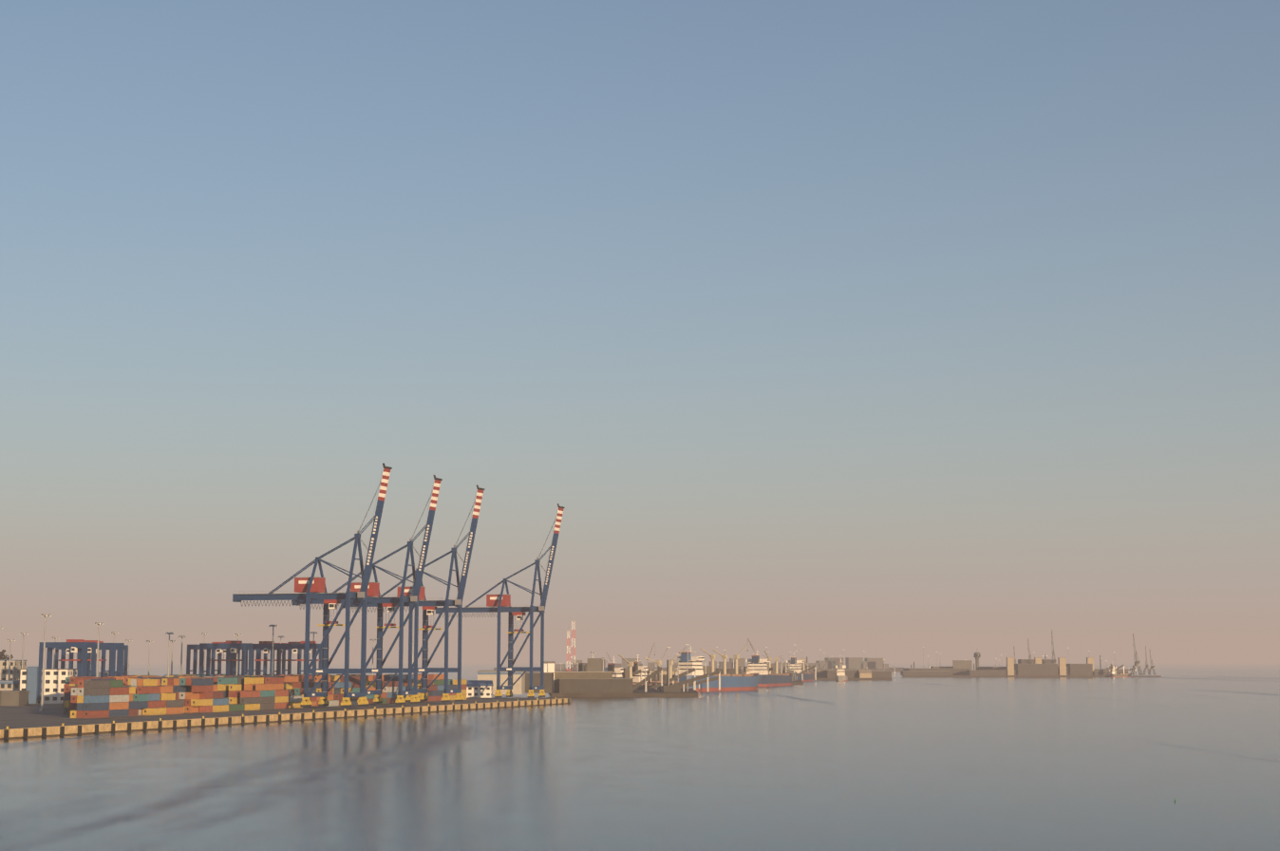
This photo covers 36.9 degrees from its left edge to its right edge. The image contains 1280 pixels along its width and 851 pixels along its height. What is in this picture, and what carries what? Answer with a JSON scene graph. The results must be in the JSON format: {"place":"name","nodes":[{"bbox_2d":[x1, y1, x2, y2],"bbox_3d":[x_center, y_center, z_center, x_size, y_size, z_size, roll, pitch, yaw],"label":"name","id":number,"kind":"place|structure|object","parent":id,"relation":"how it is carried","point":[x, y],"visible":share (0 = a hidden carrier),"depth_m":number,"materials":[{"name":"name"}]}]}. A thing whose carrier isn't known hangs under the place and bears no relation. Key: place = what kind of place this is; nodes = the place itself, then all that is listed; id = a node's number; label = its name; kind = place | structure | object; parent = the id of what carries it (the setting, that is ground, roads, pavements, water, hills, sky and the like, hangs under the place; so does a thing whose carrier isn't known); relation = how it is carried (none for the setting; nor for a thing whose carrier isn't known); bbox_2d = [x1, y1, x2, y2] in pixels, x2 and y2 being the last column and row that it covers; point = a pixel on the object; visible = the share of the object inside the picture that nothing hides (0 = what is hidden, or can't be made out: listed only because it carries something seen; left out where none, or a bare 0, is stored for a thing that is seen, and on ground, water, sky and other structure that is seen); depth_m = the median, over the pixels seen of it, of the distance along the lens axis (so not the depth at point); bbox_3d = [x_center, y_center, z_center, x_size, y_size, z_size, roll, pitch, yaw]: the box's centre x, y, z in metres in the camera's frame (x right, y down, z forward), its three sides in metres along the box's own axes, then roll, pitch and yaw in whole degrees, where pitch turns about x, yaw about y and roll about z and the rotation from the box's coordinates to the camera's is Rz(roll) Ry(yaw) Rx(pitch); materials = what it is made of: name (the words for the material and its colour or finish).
{"place":"outdoors","nodes":[
{"label":"outdoors","id":0,"kind":"place"},
{"bbox_2d":[0,659,27,679],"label":"building","id":1,"kind":"structure","parent":0,"point":[15,669],"depth_m":976.11,"materials":[{"name":"grey"}]},
{"bbox_2d":[26,666,38,703],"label":"building","id":2,"kind":"structure","parent":0,"point":[32,681],"depth_m":894.16,"materials":[{"name":"metal"}]},
{"bbox_2d":[0,696,570,739],"bbox_3d":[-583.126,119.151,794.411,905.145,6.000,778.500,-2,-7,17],"label":"quay","id":3,"kind":"structure","parent":0,"point":[29,721],"depth_m":706.82,"materials":[{"name":"concrete"}]},
{"bbox_2d":[0,649,8,659],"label":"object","id":4,"kind":"object","parent":3,"relation":"on","point":[2,654],"visible":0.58,"depth_m":1233.10,"materials":[{"name":"grey concrete"}]},
{"bbox_2d":[0,679,19,690],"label":"office wing","id":5,"kind":"structure","parent":3,"relation":"on","point":[9,685],"depth_m":910.64,"materials":[{"name":"paint"}]},
{"bbox_2d":[6,639,15,679],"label":"light mast","id":6,"kind":"object","parent":3,"relation":"on","point":[10,640],"visible":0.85,"depth_m":966.11,"materials":[{"name":"grey"}]},
{"bbox_2d":[0,690,29,705],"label":"gate shed","id":7,"kind":"structure","parent":3,"relation":"on","point":[13,697],"depth_m":845.99,"materials":[{"name":"grey"}]},
{"bbox_2d":[19,632,27,668],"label":"yard mast","id":8,"kind":"object","parent":3,"relation":"on","point":[23,633],"visible":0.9,"depth_m":986.50,"materials":[{"name":"grey"}]},
{"bbox_2d":[39,613,51,710],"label":"light mast","id":9,"kind":"object","parent":3,"relation":"on","point":[43,675],"visible":1,"depth_m":768.31,"materials":[{"name":"grey"}]},
{"bbox_2d":[19,668,77,703],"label":"office block","id":10,"kind":"structure","parent":3,"relation":"on","point":[53,686],"depth_m":896.20,"materials":[{"name":"paint"}]},
{"bbox_2d":[51,636,58,668],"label":"yard mast","id":11,"kind":"object","parent":3,"relation":"on","point":[55,637],"visible":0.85,"depth_m":966.68,"materials":[{"name":"grey"}]},
{"bbox_2d":[37,639,95,703],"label":"gantry crane","id":12,"kind":"object","parent":3,"relation":"on","point":[74,645],"visible":0.62,"depth_m":895.91,"materials":[{"name":"blue metal"}]},
{"bbox_2d":[46,647,96,676],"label":"gantry crane","id":13,"kind":"object","parent":3,"relation":"on","point":[57,655],"visible":0.17,"depth_m":1025.72,"materials":[{"name":"blue metal"}]},
{"bbox_2d":[60,640,111,677],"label":"gantry crane","id":14,"kind":"object","parent":3,"relation":"on","point":[103,667],"visible":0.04,"depth_m":975.42,"materials":[{"name":"blue metal"}]},
{"bbox_2d":[68,640,124,676],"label":"gantry crane","id":15,"kind":"object","parent":3,"relation":"on","point":[113,647],"visible":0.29,"depth_m":931.34,"materials":[{"name":"blue metal"}]},
{"bbox_2d":[94,621,103,677],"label":"light mast","id":16,"kind":"object","parent":3,"relation":"on","point":[97,671],"visible":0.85,"depth_m":828.71,"materials":[{"name":"grey"}]},
{"bbox_2d":[80,644,128,676],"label":"gantry crane","id":17,"kind":"object","parent":3,"relation":"on","point":[125,659],"visible":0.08,"depth_m":1065.09,"materials":[{"name":"blue metal"}]},
{"bbox_2d":[125,639,132,675],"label":"yard mast","id":18,"kind":"object","parent":3,"relation":"on","point":[128,640],"visible":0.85,"depth_m":1085.92,"materials":[{"name":"grey"}]},
{"bbox_2d":[146,640,152,675],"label":"light mast","id":19,"kind":"object","parent":3,"relation":"on","point":[149,641],"visible":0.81,"depth_m":1115.72,"materials":[{"name":"grey"}]},
{"bbox_2d":[165,632,173,677],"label":"light mast","id":20,"kind":"object","parent":3,"relation":"on","point":[169,633],"visible":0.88,"depth_m":898.20,"materials":[{"name":"grey"}]},
{"bbox_2d":[169,640,176,674],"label":"light mast","id":21,"kind":"object","parent":3,"relation":"on","point":[172,641],"visible":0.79,"depth_m":1016.64,"materials":[{"name":"grey"}]},
{"bbox_2d":[177,635,186,674],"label":"light mast","id":22,"kind":"object","parent":3,"relation":"on","point":[181,636],"visible":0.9,"depth_m":957.50,"materials":[{"name":"grey"}]},
{"bbox_2d":[186,641,236,675],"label":"gantry crane","id":23,"kind":"object","parent":3,"relation":"on","point":[195,648],"visible":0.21,"depth_m":1016.36,"materials":[{"name":"blue metal"}]},
{"bbox_2d":[198,640,252,676],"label":"gantry crane","id":24,"kind":"object","parent":3,"relation":"on","point":[233,645],"visible":0.58,"depth_m":951.62,"materials":[{"name":"blue metal"}]},
{"bbox_2d":[210,648,257,675],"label":"gantry crane","id":25,"kind":"object","parent":3,"relation":"on","point":[213,669],"visible":0.15,"depth_m":1056.58,"materials":[{"name":"blue metal"}]},
{"bbox_2d":[233,633,242,675],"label":"yard mast","id":26,"kind":"object","parent":3,"relation":"on","point":[237,634],"visible":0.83,"depth_m":967.86,"materials":[{"name":"grey"}]},
{"bbox_2d":[228,640,281,675],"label":"gantry crane","id":27,"kind":"object","parent":3,"relation":"on","point":[265,646],"visible":0.27,"depth_m":976.17,"materials":[{"name":"blue metal"}]},
{"bbox_2d":[62,674,466,717],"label":"container stacks","id":28,"kind":"object","parent":3,"relation":"on","point":[110,696],"visible":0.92,"depth_m":766.54,"materials":[{"name":"multicoloured"}]},
{"bbox_2d":[245,642,291,675],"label":"gantry crane","id":29,"kind":"object","parent":3,"relation":"on","point":[283,652],"visible":0.15,"depth_m":1075.61,"materials":[{"name":"blue metal"}]},
{"bbox_2d":[268,624,278,676],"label":"light mast","id":30,"kind":"object","parent":3,"relation":"on","point":[272,626],"visible":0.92,"depth_m":869.13,"materials":[{"name":"grey"}]},
{"bbox_2d":[256,641,304,675],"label":"gantry crane","id":31,"kind":"object","parent":3,"relation":"on","point":[298,651],"visible":0.23,"depth_m":1006.40,"materials":[{"name":"blue metal"}]},
{"bbox_2d":[269,640,322,679],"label":"gantry crane","id":32,"kind":"object","parent":3,"relation":"on","point":[313,646],"visible":0.35,"depth_m":967.05,"materials":[{"name":"blue metal"}]},
{"bbox_2d":[232,463,392,707],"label":"container crane","id":33,"kind":"object","parent":3,"relation":"on","point":[311,587],"visible":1,"depth_m":794.64,"materials":[{"name":"blue metal"}]},
{"bbox_2d":[291,474,442,704],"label":"container crane","id":34,"kind":"object","parent":3,"relation":"on","point":[388,602],"visible":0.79,"depth_m":845.08,"materials":[{"name":"blue metal"}]},
{"bbox_2d":[342,484,484,702],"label":"container crane","id":35,"kind":"object","parent":3,"relation":"on","point":[429,607],"visible":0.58,"depth_m":892.11,"materials":[{"name":"blue metal"}]},
{"bbox_2d":[466,679,493,697],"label":"office building","id":36,"kind":"structure","parent":3,"relation":"on","point":[479,688],"depth_m":1041.79,"materials":[{"name":"grey"}]},
{"bbox_2d":[435,503,564,697],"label":"container crane","id":37,"kind":"object","parent":3,"relation":"on","point":[498,604],"visible":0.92,"depth_m":998.87,"materials":[{"name":"blue metal"}]},
{"bbox_2d":[477,670,525,694],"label":"building","id":38,"kind":"structure","parent":3,"relation":"on","point":[518,687],"depth_m":1146.68,"materials":[{"name":"grey"}]},
{"bbox_2d":[525,672,554,693],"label":"dark warehouse","id":39,"kind":"structure","parent":3,"relation":"on","point":[548,682],"depth_m":1196.28,"materials":[{"name":"grey"}]},
{"bbox_2d":[547,662,554,692],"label":"cream tower","id":40,"kind":"structure","parent":0,"point":[551,667],"depth_m":1234.94,"materials":[{"name":"grey"}]},
{"bbox_2d":[548,688,697,696],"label":"quay","id":41,"kind":"structure","parent":0,"point":[657,692],"depth_m":1220.79,"materials":[{"name":"concrete"}]},
{"bbox_2d":[566,629,570,671],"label":"lattice mast","id":42,"kind":"object","parent":41,"relation":"on","point":[569,651],"visible":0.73,"depth_m":1267.86,"materials":[{"name":"red"}]},
{"bbox_2d":[570,620,575,671],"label":"lattice mast","id":43,"kind":"object","parent":41,"relation":"on","point":[574,644],"visible":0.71,"depth_m":1298.02,"materials":[{"name":"red"}]},
{"bbox_2d":[578,662,587,671],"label":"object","id":44,"kind":"structure","parent":41,"relation":"on","point":[582,667],"depth_m":1295.30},
{"bbox_2d":[554,671,612,692],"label":"warehouse","id":45,"kind":"structure","parent":41,"relation":"on","point":[582,674],"depth_m":1241.60,"materials":[{"name":"grey"}]},
{"bbox_2d":[586,658,602,671],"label":"building","id":46,"kind":"structure","parent":45,"relation":"on","point":[593,664],"depth_m":1257.43,"materials":[{"name":"grey"}]},
{"bbox_2d":[559,677,633,693],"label":"cargo shed","id":47,"kind":"structure","parent":41,"relation":"on","point":[595,685],"depth_m":1224.08,"materials":[{"name":"grey"}]},
{"bbox_2d":[621,668,628,677],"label":"building","id":48,"kind":"structure","parent":41,"relation":"on","point":[625,673],"depth_m":1385.88,"materials":[{"name":"grey"}]},
{"bbox_2d":[559,643,720,692],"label":"port clutter","id":49,"kind":"object","parent":41,"relation":"on","point":[676,687],"visible":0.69,"depth_m":1337.69,"materials":[{"name":"grey"}]},
{"bbox_2d":[647,674,675,680],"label":"cargo shed","id":50,"kind":"structure","parent":41,"relation":"on","point":[654,678],"depth_m":1445.30,"materials":[{"name":"grey"}]},
{"bbox_2d":[0,661,1279,850],"bbox_3d":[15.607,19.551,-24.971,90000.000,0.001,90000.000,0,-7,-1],"label":"lagoon water","id":51,"kind":"structure","parent":0,"point":[1179,757],"depth_m":386.81,"materials":[{"name":"blue liquid"}]},
{"bbox_2d":[603,649,682,689],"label":"coaster ship","id":52,"kind":"object","parent":51,"relation":"on","point":[636,677],"depth_m":1387.86},
{"bbox_2d":[674,644,759,691],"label":"bulk carrier ship","id":53,"kind":"object","parent":51,"relation":"on","point":[687,661],"visible":0.83,"depth_m":1468.96,"materials":[{"name":"blue paint"}]},
{"bbox_2d":[745,649,792,686],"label":"bulk carrier ship","id":54,"kind":"object","parent":51,"relation":"on","point":[758,665],"visible":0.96,"depth_m":1737.54,"materials":[{"name":"blue paint"}]},
{"bbox_2d":[786,656,813,681],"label":"cargo ship","id":55,"kind":"object","parent":51,"relation":"on","point":[806,676],"visible":0.62,"depth_m":2122.72,"materials":[{"name":"white paint"}]},
{"bbox_2d":[835,658,847,680],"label":"ship","id":56,"kind":"object","parent":51,"relation":"in","point":[840,675],"visible":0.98,"depth_m":2165.09,"materials":[{"name":"white paint"}]},
{"bbox_2d":[1108,663,1130,677],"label":"ship","id":57,"kind":"object","parent":51,"relation":"on","point":[1112,672],"visible":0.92,"depth_m":2751.79,"materials":[{"name":"white paint"}]},
{"bbox_2d":[0,0,1279,661],"label":"sky","id":58,"kind":"structure","parent":0,"point":[890,330],"materials":[{"name":"blue"}]},
{"bbox_2d":[493,667,903,671],"bbox_3d":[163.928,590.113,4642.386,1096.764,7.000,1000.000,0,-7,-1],"label":"shore ground","id":59,"kind":"structure","parent":0,"point":[812,669],"depth_m":4149.51,"materials":[{"name":"concrete"}]},
{"bbox_2d":[554,663,564,668],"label":"building","id":60,"kind":"structure","parent":59,"relation":"on","point":[556,666],"depth_m":4192.88,"materials":[{"name":"grey"}]},
{"bbox_2d":[572,659,582,668],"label":"block","id":61,"kind":"structure","parent":59,"relation":"on","point":[575,662],"depth_m":4194.19,"materials":[{"name":"grey"}]},
{"bbox_2d":[621,658,639,668],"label":"block","id":62,"kind":"structure","parent":59,"relation":"on","point":[624,664],"depth_m":4195.87,"materials":[{"name":"grey"}]},
{"bbox_2d":[718,661,734,668],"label":"block","id":63,"kind":"structure","parent":59,"relation":"on","point":[728,665],"depth_m":4197.51,"materials":[{"name":"grey"}]},
{"bbox_2d":[729,658,745,668],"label":"block","id":64,"kind":"structure","parent":59,"relation":"on","point":[742,662],"depth_m":4198.44,"materials":[{"name":"grey"}]},
{"bbox_2d":[773,661,788,668],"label":"block","id":65,"kind":"structure","parent":59,"relation":"on","point":[781,666],"depth_m":4198.91,"materials":[{"name":"grey"}]},
{"bbox_2d":[815,660,834,668],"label":"block","id":66,"kind":"structure","parent":59,"relation":"on","point":[822,665],"depth_m":4200.11,"materials":[{"name":"grey"}]},
{"bbox_2d":[824,657,843,668],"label":"block","id":67,"kind":"structure","parent":59,"relation":"on","point":[837,660],"depth_m":4201.42,"materials":[{"name":"grey"}]},
{"bbox_2d":[845,657,863,668],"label":"block","id":68,"kind":"structure","parent":59,"relation":"on","point":[851,662],"depth_m":4201.86,"materials":[{"name":"grey"}]},
{"bbox_2d":[861,660,876,668],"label":"block","id":69,"kind":"structure","parent":59,"relation":"on","point":[864,664],"depth_m":4201.19,"materials":[{"name":"grey"}]},
{"bbox_2d":[864,658,884,668],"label":"block","id":70,"kind":"structure","parent":59,"relation":"on","point":[879,663],"depth_m":4201.93,"materials":[{"name":"grey"}]},
{"bbox_2d":[791,679,802,684],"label":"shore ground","id":71,"kind":"structure","parent":0,"point":[797,682],"depth_m":1862.86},
{"bbox_2d":[702,665,711,674],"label":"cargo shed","id":72,"kind":"structure","parent":71,"relation":"on","point":[708,668],"depth_m":1893.15,"materials":[{"name":"grey"}]},
{"bbox_2d":[715,668,741,674],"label":"cargo shed","id":73,"kind":"structure","parent":71,"relation":"on","point":[730,670],"depth_m":1903.13,"materials":[{"name":"grey"}]},
{"bbox_2d":[694,645,816,680],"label":"port clutter","id":74,"kind":"object","parent":71,"relation":"on","point":[803,671],"visible":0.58,"depth_m":2062.92,"materials":[{"name":"grey"}]},
{"bbox_2d":[773,669,793,680],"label":"shed","id":75,"kind":"structure","parent":71,"relation":"on","point":[786,670],"depth_m":1963.28,"materials":[{"name":"grey"}]},
{"bbox_2d":[813,677,891,679],"bbox_3d":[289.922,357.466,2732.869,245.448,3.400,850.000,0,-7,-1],"label":"quay","id":76,"kind":"structure","parent":0,"point":[855,678],"depth_m":2310.76,"materials":[{"name":"concrete"}]},
{"bbox_2d":[813,669,832,677],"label":"shed","id":77,"kind":"structure","parent":76,"relation":"on","point":[820,673],"depth_m":2360.71,"materials":[{"name":"grey"}]},
{"bbox_2d":[787,649,884,670],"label":"port clutter","id":78,"kind":"object","parent":76,"relation":"on","point":[843,661],"visible":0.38,"depth_m":2566.07,"materials":[{"name":"grey"}]},
{"bbox_2d":[825,670,858,677],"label":"cargo shed","id":79,"kind":"structure","parent":76,"relation":"on","point":[848,673],"depth_m":2341.11,"materials":[{"name":"grey"}]},
{"bbox_2d":[858,669,871,677],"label":"shed","id":80,"kind":"object","parent":76,"relation":"on","point":[864,673],"visible":0.88,"depth_m":2331.53,"materials":[{"name":"grey"}]},
{"bbox_2d":[871,670,891,677],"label":"cargo shed","id":81,"kind":"structure","parent":76,"relation":"on","point":[881,673],"depth_m":2361.43,"materials":[{"name":"grey"}]},
{"bbox_2d":[973,652,980,670],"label":"water tower","id":82,"kind":"structure","parent":0,"point":[977,655],"depth_m":2859.45,"materials":[{"name":"grey"}]},
{"bbox_2d":[902,675,1110,677],"bbox_3d":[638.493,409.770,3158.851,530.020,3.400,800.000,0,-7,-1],"label":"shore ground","id":83,"kind":"structure","parent":0,"point":[1006,675],"depth_m":2760.54,"materials":[{"name":"concrete"}]},
{"bbox_2d":[900,670,949,675],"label":"cargo shed","id":84,"kind":"structure","parent":83,"relation":"on","point":[924,672],"depth_m":2769.66,"materials":[{"name":"grey"}]},
{"bbox_2d":[903,668,969,675],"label":"yard shed","id":85,"kind":"structure","parent":83,"relation":"on","point":[957,671],"depth_m":2810.16,"materials":[{"name":"grey"}]},
{"bbox_2d":[952,659,972,670],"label":"shed","id":86,"kind":"object","parent":83,"relation":"on","point":[962,664],"visible":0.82,"depth_m":2831.44,"materials":[{"name":"grey"}]},
{"bbox_2d":[966,670,1016,675],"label":"cargo shed","id":87,"kind":"structure","parent":83,"relation":"on","point":[987,672],"depth_m":2775.78,"materials":[{"name":"grey"}]},
{"bbox_2d":[978,666,1006,670],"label":"yard shed","id":88,"kind":"structure","parent":83,"relation":"on","point":[992,668],"depth_m":2821.45,"materials":[{"name":"grey"}]},
{"bbox_2d":[1006,657,1014,675],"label":"dock tower","id":89,"kind":"structure","parent":83,"relation":"on","point":[1010,666],"depth_m":2774.45,"materials":[{"name":"grey"}]},
{"bbox_2d":[910,646,1136,675],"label":"port clutter","id":90,"kind":"object","parent":83,"relation":"on","point":[1109,668],"visible":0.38,"depth_m":2834.70,"materials":[{"name":"grey"}]},
{"bbox_2d":[1017,658,1052,663],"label":"cargo shed","id":91,"kind":"structure","parent":83,"relation":"on","point":[1025,661],"depth_m":2868.19,"materials":[{"name":"grey"}]},
{"bbox_2d":[1014,663,1058,675],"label":"warehouse","id":92,"kind":"structure","parent":83,"relation":"on","point":[1036,668],"depth_m":2772.24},
{"bbox_2d":[1051,629,1056,663],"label":"yard crane","id":93,"kind":"object","parent":83,"relation":"on","point":[1054,660],"visible":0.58,"depth_m":2846.20,"materials":[{"name":"grey metal"}]},
{"bbox_2d":[1057,657,1066,675],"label":"dock tower","id":94,"kind":"structure","parent":83,"relation":"on","point":[1062,661],"depth_m":2775.35,"materials":[{"name":"grey"}]},
{"bbox_2d":[1066,663,1092,675],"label":"warehouse","id":95,"kind":"structure","parent":83,"relation":"on","point":[1081,668],"depth_m":2773.00,"materials":[{"name":"grey"}]},
{"bbox_2d":[1086,657,1094,675],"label":"dock tower","id":96,"kind":"structure","parent":83,"relation":"on","point":[1089,660],"depth_m":2776.60,"materials":[{"name":"grey"}]},
{"bbox_2d":[1092,670,1128,675],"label":"cargo shed","id":97,"kind":"structure","parent":83,"relation":"on","point":[1101,672],"depth_m":2774.78,"materials":[{"name":"grey"}]},
{"bbox_2d":[1130,634,1143,675],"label":"yard crane","id":98,"kind":"object","parent":83,"relation":"on","point":[1137,663],"visible":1,"depth_m":2825.81,"materials":[{"name":"grey metal"}]},
{"bbox_2d":[1129,675,1161,677],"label":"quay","id":99,"kind":"structure","parent":83,"relation":"on","point":[1145,676],"depth_m":2792.75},
{"bbox_2d":[1143,646,1150,675],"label":"yard crane","id":100,"kind":"object","parent":83,"relation":"on","point":[1146,666],"visible":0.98,"depth_m":2865.49,"materials":[{"name":"grey metal"}]},
{"bbox_2d":[1034,657,1041,663],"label":"building","id":101,"kind":"structure","parent":0,"point":[1037,660],"depth_m":2775.84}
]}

